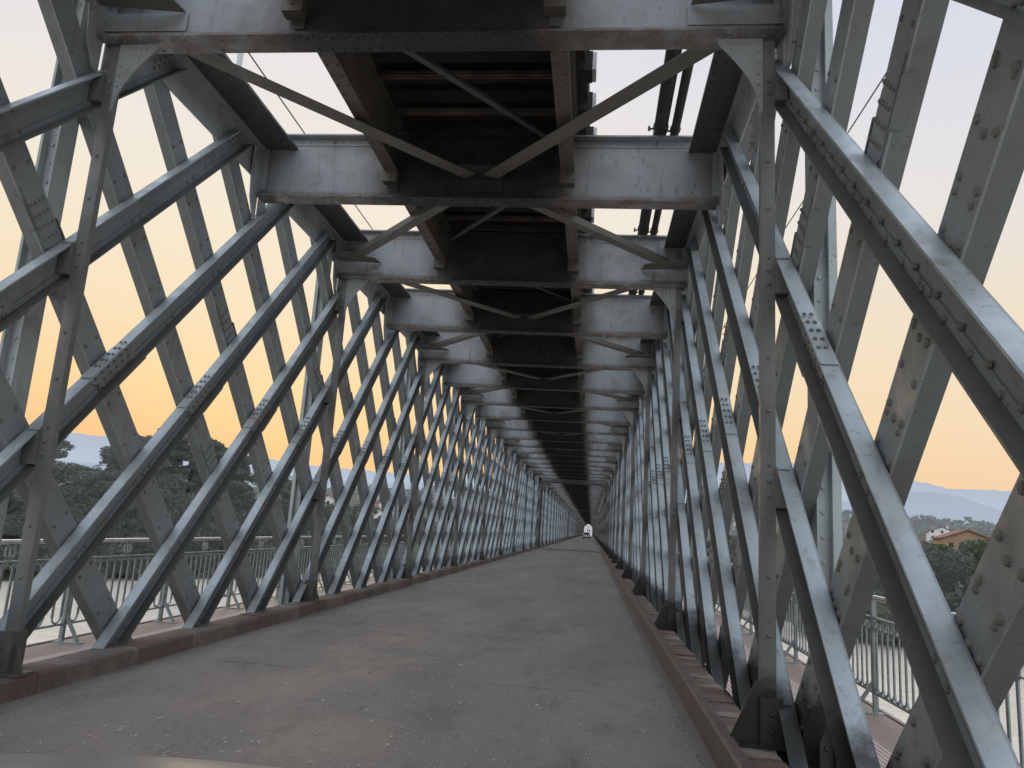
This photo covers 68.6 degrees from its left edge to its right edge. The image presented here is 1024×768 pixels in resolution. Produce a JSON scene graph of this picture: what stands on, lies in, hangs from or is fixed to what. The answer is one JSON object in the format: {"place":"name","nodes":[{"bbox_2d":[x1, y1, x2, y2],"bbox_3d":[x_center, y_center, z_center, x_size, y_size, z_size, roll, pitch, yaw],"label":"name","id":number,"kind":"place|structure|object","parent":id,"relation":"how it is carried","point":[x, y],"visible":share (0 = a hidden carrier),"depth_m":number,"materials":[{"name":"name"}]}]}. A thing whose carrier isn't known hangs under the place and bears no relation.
{"place":"outdoors","nodes":[
{"label":"outdoors","id":0,"kind":"place"},
{"bbox_2d":[62,461,489,498],"bbox_3d":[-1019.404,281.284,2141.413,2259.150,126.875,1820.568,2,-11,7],"label":"hills","id":1,"kind":"structure","parent":0,"point":[406,485],"depth_m":2070.27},
{"bbox_2d":[0,536,716,767],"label":"road","id":2,"kind":"structure","parent":0,"point":[600,650],"depth_m":6.26,"materials":[{"name":"grey asphalt"}]},
{"bbox_2d":[0,752,280,767],"bbox_3d":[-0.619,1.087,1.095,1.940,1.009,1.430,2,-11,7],"label":"car","id":3,"kind":"object","parent":2,"relation":"on","point":[58,760],"visible":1,"depth_m":1.55,"materials":[{"name":"beige paint"}]},
{"bbox_2d":[0,535,581,703],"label":"kerb","id":4,"kind":"structure","parent":2,"relation":"on","point":[57,671],"depth_m":7.37,"materials":[{"name":"concrete"}]},
{"bbox_2d":[0,564,691,767],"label":"grit","id":5,"kind":"object","parent":2,"relation":"on","point":[252,741],"visible":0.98,"depth_m":5.58,"materials":[{"name":"grey gravel"}]},
{"bbox_2d":[582,532,590,538],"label":"car","id":6,"kind":"object","parent":2,"relation":"on","point":[586,535],"visible":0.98,"depth_m":170.82,"materials":[{"name":"silver metal"}]},
{"bbox_2d":[584,524,591,535],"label":"white building","id":7,"kind":"structure","parent":2,"relation":"on","point":[588,528],"depth_m":363.45,"materials":[{"name":"paint"}]},
{"bbox_2d":[582,524,593,535],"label":"stone gateway","id":8,"kind":"object","parent":2,"relation":"on","point":[583,525],"visible":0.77,"depth_m":325.35,"materials":[{"name":"stone"}]},
{"bbox_2d":[609,571,705,767],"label":"road edge filler","id":9,"kind":"object","parent":2,"relation":"on","point":[698,757],"visible":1,"depth_m":7.72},
{"bbox_2d":[593,536,753,767],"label":"kerb rail","id":10,"kind":"object","parent":2,"relation":"on","point":[723,748],"visible":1,"depth_m":6.09,"materials":[{"name":"metal"}]},
{"bbox_2d":[607,555,788,767],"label":"kerb","id":11,"kind":"structure","parent":2,"relation":"on","point":[725,707],"depth_m":6.44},
{"bbox_2d":[2,480,991,640],"bbox_3d":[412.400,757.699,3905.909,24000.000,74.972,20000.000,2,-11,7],"label":"ground","id":12,"kind":"structure","parent":0,"point":[354,500],"depth_m":390.01,"materials":[{"name":"green plant"}]},
{"bbox_2d":[3,491,25,535],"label":"broadleaf tree","id":13,"kind":"object","parent":12,"relation":"on","point":[12,529],"visible":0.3,"depth_m":144.12,"materials":[{"name":"green plant"}]},
{"bbox_2d":[0,544,40,569],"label":"riverside bush","id":14,"kind":"object","parent":12,"relation":"on","point":[2,548],"visible":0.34,"depth_m":137.40,"materials":[{"name":"green plant"}]},
{"bbox_2d":[4,535,51,572],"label":"riverside bush","id":15,"kind":"object","parent":12,"relation":"on","point":[44,552],"visible":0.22,"depth_m":141.50,"materials":[{"name":"green plant"}]},
{"bbox_2d":[8,467,90,538],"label":"broadleaf tree","id":16,"kind":"object","parent":12,"relation":"on","point":[78,516],"visible":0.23,"depth_m":149.82,"materials":[{"name":"green plant"}]},
{"bbox_2d":[8,436,99,516],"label":"eucalyptus tree","id":17,"kind":"object","parent":12,"relation":"on","point":[72,469],"visible":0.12,"depth_m":153.62,"materials":[{"name":"green plant"}]},
{"bbox_2d":[48,551,113,578],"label":"riverside bush","id":18,"kind":"object","parent":12,"relation":"on","point":[103,570],"visible":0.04,"depth_m":148.92,"materials":[{"name":"green plant"}]},
{"bbox_2d":[64,466,110,490],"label":"broadleaf tree","id":19,"kind":"object","parent":12,"relation":"on","point":[92,482],"visible":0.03,"depth_m":162.29,"materials":[{"name":"green plant"}]},
{"bbox_2d":[67,480,131,528],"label":"broadleaf tree","id":20,"kind":"object","parent":12,"relation":"on","point":[95,492],"visible":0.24,"depth_m":152.84,"materials":[{"name":"green plant"}]},
{"bbox_2d":[85,446,119,472],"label":"eucalyptus tree","id":21,"kind":"object","parent":12,"relation":"on","point":[110,466],"visible":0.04,"depth_m":171.10,"materials":[{"name":"green plant"}]},
{"bbox_2d":[89,434,151,482],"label":"eucalyptus tree","id":22,"kind":"object","parent":12,"relation":"on","point":[108,455],"visible":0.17,"depth_m":164.53,"materials":[{"name":"green plant"}]},
{"bbox_2d":[94,542,154,579],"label":"riverside bush","id":23,"kind":"object","parent":12,"relation":"on","point":[111,549],"visible":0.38,"depth_m":152.68,"materials":[{"name":"green plant"}]},
{"bbox_2d":[98,481,174,554],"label":"broadleaf tree","id":24,"kind":"object","parent":12,"relation":"on","point":[113,532],"visible":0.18,"depth_m":155.84,"materials":[{"name":"green plant"}]},
{"bbox_2d":[104,473,207,559],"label":"broadleaf tree","id":25,"kind":"object","parent":12,"relation":"on","point":[178,508],"visible":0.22,"depth_m":164.00,"materials":[{"name":"green plant"}]},
{"bbox_2d":[123,550,199,578],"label":"riverside bush","id":26,"kind":"object","parent":12,"relation":"on","point":[153,557],"visible":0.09,"depth_m":156.75,"materials":[{"name":"green plant"}]},
{"bbox_2d":[140,451,189,532],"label":"eucalyptus tree","id":27,"kind":"object","parent":12,"relation":"on","point":[164,491],"visible":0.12,"depth_m":167.32,"materials":[{"name":"green plant"}]},
{"bbox_2d":[169,444,188,472],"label":"pine tree","id":28,"kind":"object","parent":12,"relation":"on","point":[178,467],"visible":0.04,"depth_m":180.06,"materials":[{"name":"green plant"}]},
{"bbox_2d":[136,491,222,562],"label":"broadleaf tree","id":29,"kind":"object","parent":12,"relation":"on","point":[215,544],"visible":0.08,"depth_m":171.27,"materials":[{"name":"green plant"}]},
{"bbox_2d":[157,429,202,489],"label":"pine tree","id":30,"kind":"object","parent":12,"relation":"on","point":[175,460],"visible":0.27,"depth_m":177.60,"materials":[{"name":"green plant"}]},
{"bbox_2d":[177,442,221,493],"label":"pine tree","id":31,"kind":"object","parent":12,"relation":"on","point":[194,477],"visible":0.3,"depth_m":178.75,"materials":[{"name":"green plant"}]},
{"bbox_2d":[186,541,214,579],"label":"riverside bush","id":32,"kind":"object","parent":12,"relation":"on","point":[193,549],"visible":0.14,"depth_m":166.49,"materials":[{"name":"green plant"}]},
{"bbox_2d":[183,438,225,491],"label":"pine tree","id":33,"kind":"object","parent":12,"relation":"on","point":[192,461],"visible":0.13,"depth_m":182.26,"materials":[{"name":"green plant"}]},
{"bbox_2d":[190,492,247,566],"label":"broadleaf tree","id":34,"kind":"object","parent":12,"relation":"on","point":[241,516],"visible":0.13,"depth_m":174.48,"materials":[{"name":"green plant"}]},
{"bbox_2d":[186,554,254,575],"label":"riverside bush","id":35,"kind":"object","parent":12,"relation":"on","point":[216,563],"visible":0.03,"depth_m":171.49,"materials":[{"name":"green plant"}]},
{"bbox_2d":[213,441,229,520],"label":"pine tree","id":36,"kind":"object","parent":12,"relation":"on","point":[222,447],"visible":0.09,"depth_m":184.62,"materials":[{"name":"green plant"}]},
{"bbox_2d":[227,456,257,514],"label":"pine tree","id":37,"kind":"object","parent":12,"relation":"on","point":[237,483],"visible":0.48,"depth_m":185.09,"materials":[{"name":"green plant"}]},
{"bbox_2d":[212,491,275,574],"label":"broadleaf tree","id":38,"kind":"object","parent":12,"relation":"on","point":[255,543],"visible":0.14,"depth_m":180.93,"materials":[{"name":"green plant"}]},
{"bbox_2d":[224,498,289,576],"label":"broadleaf tree","id":39,"kind":"object","parent":12,"relation":"on","point":[283,505],"visible":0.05,"depth_m":194.91,"materials":[{"name":"green plant"}]},
{"bbox_2d":[280,479,291,520],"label":"pine tree","id":40,"kind":"object","parent":12,"relation":"on","point":[285,492],"visible":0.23,"depth_m":201.55,"materials":[{"name":"green plant"}]},
{"bbox_2d":[286,519,312,563],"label":"broadleaf tree","id":41,"kind":"object","parent":12,"relation":"on","point":[306,532],"visible":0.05,"depth_m":197.49,"materials":[{"name":"green plant"}]},
{"bbox_2d":[298,541,306,573],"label":"broadleaf tree","id":42,"kind":"object","parent":12,"relation":"on","point":[302,562],"visible":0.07,"depth_m":198.36,"materials":[{"name":"green plant"}]},
{"bbox_2d":[289,502,343,566],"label":"broadleaf tree","id":43,"kind":"object","parent":12,"relation":"on","point":[338,541],"visible":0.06,"depth_m":209.91,"materials":[{"name":"green plant"}]},
{"bbox_2d":[325,494,334,505],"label":"gabled house","id":44,"kind":"structure","parent":12,"relation":"on","point":[329,498],"depth_m":317.34,"materials":[{"name":"ceramic"}]},
{"bbox_2d":[323,502,342,556],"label":"broadleaf tree","id":45,"kind":"object","parent":12,"relation":"on","point":[329,510],"visible":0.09,"depth_m":220.09,"materials":[{"name":"green plant"}]},
{"bbox_2d":[332,502,384,564],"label":"broadleaf tree","id":46,"kind":"object","parent":12,"relation":"on","point":[353,517],"visible":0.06,"depth_m":230.35,"materials":[{"name":"green plant"}]},
{"bbox_2d":[351,504,387,561],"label":"broadleaf tree","id":47,"kind":"object","parent":12,"relation":"on","point":[358,509],"visible":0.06,"depth_m":247.85,"materials":[{"name":"green plant"}]},
{"bbox_2d":[373,504,382,518],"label":"gabled house","id":48,"kind":"structure","parent":12,"relation":"on","point":[379,512],"depth_m":338.54,"materials":[{"name":"ceramic"}]},
{"bbox_2d":[377,514,418,554],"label":"broadleaf tree","id":49,"kind":"object","parent":12,"relation":"on","point":[402,540],"visible":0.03,"depth_m":259.23,"materials":[{"name":"green plant"}]},
{"bbox_2d":[383,541,418,563],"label":"riverside bush","id":50,"kind":"object","parent":12,"relation":"on","point":[401,551],"visible":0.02,"depth_m":251.36,"materials":[{"name":"green plant"}]},
{"bbox_2d":[405,489,423,497],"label":"apartment block","id":51,"kind":"structure","parent":12,"relation":"on","point":[406,491],"depth_m":878.40,"materials":[{"name":"concrete"}]},
{"bbox_2d":[417,517,440,548],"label":"broadleaf tree","id":52,"kind":"object","parent":12,"relation":"on","point":[425,520],"visible":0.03,"depth_m":276.86,"materials":[{"name":"green plant"}]},
{"bbox_2d":[432,486,444,498],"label":"apartment block","id":53,"kind":"structure","parent":12,"relation":"on","point":[433,494],"depth_m":890.15,"materials":[{"name":"concrete"}]},
{"bbox_2d":[0,0,1023,767],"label":"lattice bridge","id":54,"kind":"structure","parent":12,"relation":"on","point":[592,408],"depth_m":6.87,"materials":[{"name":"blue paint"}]},
{"bbox_2d":[23,564,433,663],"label":"walkway","id":55,"kind":"structure","parent":54,"relation":"attached to","point":[39,651],"depth_m":9.16,"materials":[{"name":"grey concrete"}]},
{"bbox_2d":[0,535,510,644],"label":"railing","id":56,"kind":"object","parent":55,"relation":"on","point":[66,607],"visible":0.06,"depth_m":10.13,"materials":[{"name":"grey metal"}]},
{"bbox_2d":[236,53,243,66],"bbox_3d":[-3.395,-3.674,9.237,0.089,1.370,0.089,2,-11,7],"label":"cable pole","id":57,"kind":"object","parent":54,"relation":"on","point":[239,59],"depth_m":9.28,"materials":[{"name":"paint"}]},
{"bbox_2d":[248,53,372,229],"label":"overhead cable","id":58,"kind":"object","parent":57,"relation":"attached to","point":[295,120],"visible":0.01,"depth_m":10.72,"materials":[{"name":"black metal"}]},
{"bbox_2d":[370,50,596,292],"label":"railway track","id":59,"kind":"structure","parent":54,"relation":"on","point":[425,99],"depth_m":8.45,"materials":[{"name":"metal"}]},
{"bbox_2d":[628,50,681,294],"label":"service pipe","id":60,"kind":"object","parent":54,"relation":"attached to","point":[664,106],"visible":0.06,"depth_m":8.28,"materials":[{"name":"black metal"}]},
{"bbox_2d":[636,64,693,294],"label":"service pipe","id":61,"kind":"object","parent":54,"relation":"attached to","point":[675,128],"visible":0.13,"depth_m":8.23,"materials":[{"name":"black metal"}]},
{"bbox_2d":[682,598,904,767],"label":"walkway","id":62,"kind":"structure","parent":54,"relation":"attached to","point":[886,730],"depth_m":7.15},
{"bbox_2d":[678,552,1023,767],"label":"railing","id":63,"kind":"object","parent":62,"relation":"on","point":[872,686],"visible":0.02,"depth_m":7.34,"materials":[{"name":"grey metal"}]},
{"bbox_2d":[65,465,995,542],"bbox_3d":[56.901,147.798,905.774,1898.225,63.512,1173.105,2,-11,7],"label":"distant wood","id":64,"kind":"object","parent":12,"relation":"on","point":[922,526],"visible":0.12,"depth_m":638.88,"materials":[{"name":"green plant"}]},
{"bbox_2d":[706,540,710,556],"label":"broadleaf tree","id":65,"kind":"object","parent":12,"relation":"on","point":[708,544],"visible":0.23,"depth_m":239.64,"materials":[{"name":"green plant"}]},
{"bbox_2d":[727,535,733,545],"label":"broadleaf tree","id":66,"kind":"object","parent":12,"relation":"on","point":[729,538],"visible":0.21,"depth_m":258.05,"materials":[{"name":"green plant"}]},
{"bbox_2d":[728,537,737,562],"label":"broadleaf tree","id":67,"kind":"object","parent":12,"relation":"on","point":[732,547],"visible":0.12,"depth_m":203.91,"materials":[{"name":"green plant"}]},
{"bbox_2d":[790,588,883,612],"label":"riverside bush","id":68,"kind":"object","parent":12,"relation":"on","point":[798,608],"depth_m":134.60,"materials":[{"name":"green plant"}]},
{"bbox_2d":[787,594,892,642],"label":"riverside bush","id":69,"kind":"object","parent":12,"relation":"on","point":[868,631],"visible":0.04,"depth_m":129.34,"materials":[{"name":"green plant"}]},
{"bbox_2d":[858,583,889,639],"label":"riverside bush","id":70,"kind":"object","parent":12,"relation":"on","point":[869,609],"visible":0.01,"depth_m":129.65,"materials":[{"name":"green plant"}]},
{"bbox_2d":[858,587,959,644],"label":"riverside bush","id":71,"kind":"object","parent":12,"relation":"on","point":[882,609],"visible":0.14,"depth_m":124.03,"materials":[{"name":"green plant"}]},
{"bbox_2d":[873,591,962,616],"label":"riverside bush","id":72,"kind":"object","parent":12,"relation":"on","point":[957,598],"visible":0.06,"depth_m":123.77,"materials":[{"name":"green plant"}]},
{"bbox_2d":[926,526,951,540],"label":"white house","id":73,"kind":"structure","parent":12,"relation":"on","point":[940,530],"depth_m":385.98,"materials":[{"name":"paint"}]},
{"bbox_2d":[920,541,966,597],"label":"broadleaf tree","id":74,"kind":"object","parent":12,"relation":"on","point":[929,549],"visible":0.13,"depth_m":129.19,"materials":[{"name":"green plant"}]},
{"bbox_2d":[935,543,951,552],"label":"broadleaf tree","id":75,"kind":"object","parent":12,"relation":"on","point":[943,547],"visible":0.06,"depth_m":147.16,"materials":[{"name":"green plant"}]},
{"bbox_2d":[930,539,982,610],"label":"broadleaf tree","id":76,"kind":"object","parent":12,"relation":"on","point":[955,564],"visible":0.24,"depth_m":128.16,"materials":[{"name":"green plant"}]},
{"bbox_2d":[930,529,989,555],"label":"ochre house","id":77,"kind":"structure","parent":12,"relation":"on","point":[953,539],"depth_m":196.32,"materials":[{"name":"paint"}]},
{"bbox_2d":[950,575,972,601],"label":"riverside bush","id":78,"kind":"object","parent":12,"relation":"on","point":[958,587],"depth_m":122.45,"materials":[{"name":"green plant"}]},
{"bbox_2d":[955,539,989,587],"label":"broadleaf tree","id":79,"kind":"object","parent":12,"relation":"on","point":[981,548],"visible":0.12,"depth_m":129.37,"materials":[{"name":"green plant"}]},
{"bbox_2d":[0,571,1023,762],"bbox_3d":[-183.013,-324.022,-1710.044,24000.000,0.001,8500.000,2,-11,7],"label":"river","id":80,"kind":"structure","parent":0,"point":[42,635],"depth_m":99.41,"materials":[{"name":"liquid"}]},
{"bbox_2d":[0,0,1023,490],"label":"sky","id":81,"kind":"structure","parent":0,"point":[961,451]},
{"bbox_2d":[55,432,1011,509],"bbox_3d":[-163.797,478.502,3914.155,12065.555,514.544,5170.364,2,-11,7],"label":"hills","id":82,"kind":"structure","parent":0,"point":[88,449],"depth_m":4061.30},
{"bbox_2d":[842,492,1002,524],"bbox_3d":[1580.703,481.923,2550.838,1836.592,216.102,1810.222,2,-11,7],"label":"hills","id":83,"kind":"structure","parent":0,"point":[940,506],"depth_m":2391.56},
{"bbox_3d":[6.607,5.335,37.433,1.856,7.550,0.080,2,-11,7],"label":"cable pole","id":84,"kind":"object","parent":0,"visible":0},
{"bbox_2d":[722,73,885,328],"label":"overhead cable","id":85,"kind":"object","parent":84,"relation":"attached to","point":[847,132],"visible":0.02,"depth_m":10.44,"materials":[{"name":"black metal"}]}
]}

